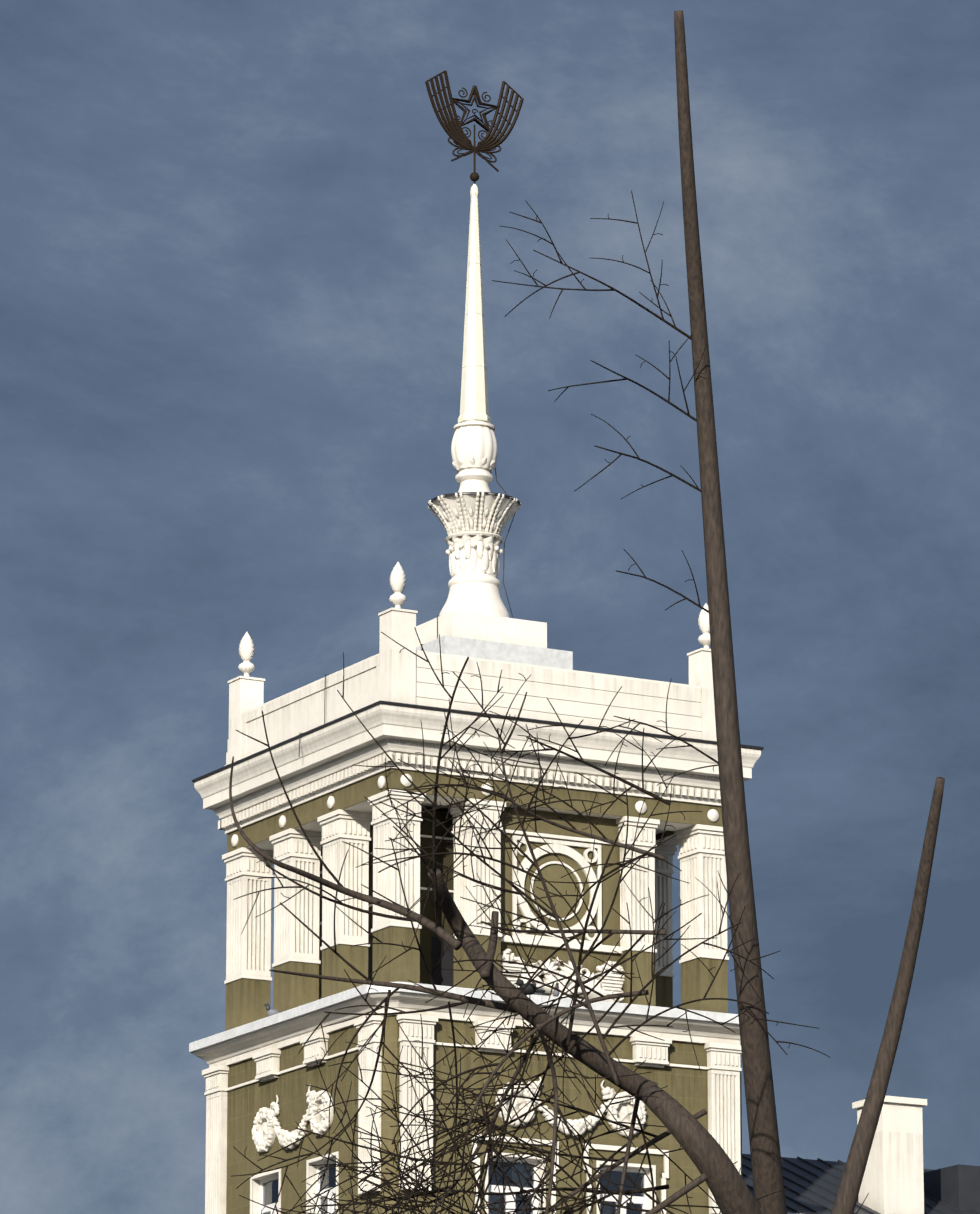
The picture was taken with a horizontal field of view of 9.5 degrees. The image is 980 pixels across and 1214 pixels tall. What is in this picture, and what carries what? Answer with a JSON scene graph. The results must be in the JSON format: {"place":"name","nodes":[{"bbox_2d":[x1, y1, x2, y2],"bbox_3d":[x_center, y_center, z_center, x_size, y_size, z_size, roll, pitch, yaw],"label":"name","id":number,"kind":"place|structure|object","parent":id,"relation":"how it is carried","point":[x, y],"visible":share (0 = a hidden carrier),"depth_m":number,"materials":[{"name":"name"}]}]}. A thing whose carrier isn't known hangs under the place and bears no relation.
{"place":"outdoors","nodes":[
{"label":"outdoors","id":0,"kind":"place"},
{"bbox_2d":[231,562,718,1151],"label":"tower stucco ornaments","id":1,"kind":"object","parent":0,"point":[267,1130],"visible":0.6,"depth_m":121.93},
{"bbox_2d":[226,1015,741,1213],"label":"lower tower walls","id":2,"kind":"structure","parent":0,"point":[686,1088],"depth_m":121.07,"materials":[{"name":"paint"}]},
{"bbox_2d":[319,810,453,998],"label":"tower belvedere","id":3,"kind":"object","parent":2,"relation":"on","point":[427,934],"depth_m":122.42,"materials":[{"name":"paint"}]},
{"bbox_2d":[299,467,514,756],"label":"lightning conductor cable","id":4,"kind":"object","parent":2,"relation":"attached to","point":[437,615],"visible":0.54,"depth_m":127.02,"materials":[{"name":"grey metal"}]},
{"bbox_2d":[263,981,559,1015],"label":"pigeons","id":5,"kind":"object","parent":2,"relation":"on","point":[270,1012],"visible":0.69,"depth_m":123.11,"materials":[{"name":"grey"}]},
{"bbox_2d":[260,1157,647,1213],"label":"window frames","id":6,"kind":"structure","parent":2,"relation":"in","point":[643,1201],"depth_m":120.99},
{"bbox_2d":[263,1161,643,1213],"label":"tower window glass","id":7,"kind":"object","parent":6,"relation":"in","point":[270,1192],"depth_m":121.13,"materials":[{"name":"black glass"}]},
{"bbox_2d":[225,768,727,1030],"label":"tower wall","id":8,"kind":"structure","parent":2,"relation":"on","point":[247,999],"depth_m":122.63,"materials":[{"name":"paint"}]},
{"bbox_2d":[193,608,760,1213],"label":"tower","id":9,"kind":"structure","parent":2,"relation":"attached to","point":[335,756],"depth_m":122.76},
{"bbox_2d":[195,635,706,1049],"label":"tower roof flashing","id":10,"kind":"object","parent":9,"relation":"on","point":[506,652],"visible":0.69,"depth_m":125.23,"materials":[{"name":"white metal"}]},
{"bbox_2d":[189,982,738,1053],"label":"ledge flashing","id":11,"kind":"object","parent":9,"relation":"on","point":[290,1014],"visible":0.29,"depth_m":121.39,"materials":[{"name":"white metal"}]},
{"bbox_2d":[428,420,520,617],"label":"tower sheaf urn","id":12,"kind":"object","parent":9,"relation":"on","point":[474,525],"visible":1,"depth_m":126.83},
{"bbox_2d":[458,184,490,423],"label":"spire","id":13,"kind":"structure","parent":12,"relation":"on","point":[474,398],"depth_m":128.21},
{"bbox_2d":[425,70,523,183],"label":"star emblem","id":14,"kind":"object","parent":13,"relation":"on","point":[453,130],"visible":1,"depth_m":129.49,"materials":[{"name":"brown metal"}]},
{"bbox_2d":[192,492,763,781],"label":"metal flashing","id":15,"kind":"object","parent":9,"relation":"on","point":[446,709],"visible":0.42,"depth_m":122.92,"materials":[{"name":"white metal"}]},
{"bbox_2d":[489,1165,611,1213],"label":"curtains","id":16,"kind":"object","parent":2,"relation":"on","point":[522,1168],"depth_m":120.14,"materials":[{"name":"grey fabric"}]},
{"bbox_2d":[0,0,979,1213],"label":"sky","id":17,"kind":"structure","parent":0,"point":[234,234],"materials":[{"name":"blue"}]},
{"bbox_2d":[368,925,642,1213],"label":"dark tower interior","id":18,"kind":"object","parent":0,"point":[442,977],"visible":0.08,"depth_m":121.99,"materials":[{"name":"black"}]},
{"bbox_2d":[742,1154,979,1213],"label":"roof","id":19,"kind":"structure","parent":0,"point":[815,1185],"depth_m":132.57,"materials":[{"name":"black metal"}]},
{"bbox_2d":[852,1096,926,1213],"bbox_3d":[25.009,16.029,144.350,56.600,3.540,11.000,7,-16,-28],"label":"chimney","id":20,"kind":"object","parent":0,"point":[893,1180],"depth_m":130.60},
{"bbox_3d":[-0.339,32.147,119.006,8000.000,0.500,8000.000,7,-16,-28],"label":"ground","id":21,"kind":"structure","parent":0,"visible":0},
{"bbox_2d":[229,10,944,1213],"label":"tree trunk and limbs","id":22,"kind":"object","parent":21,"relation":"on","point":[721,1176],"visible":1,"depth_m":35.17,"materials":[{"name":"brown plant"}]},
{"bbox_2d":[514,979,544,997],"bbox_3d":[0.236,2.264,34.968,0.194,0.116,0.062,-1,-14,4],"label":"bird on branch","id":23,"kind":"object","parent":22,"relation":"attached to","point":[530,989],"visible":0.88,"depth_m":34.95,"materials":[{"name":"black"}]}
]}

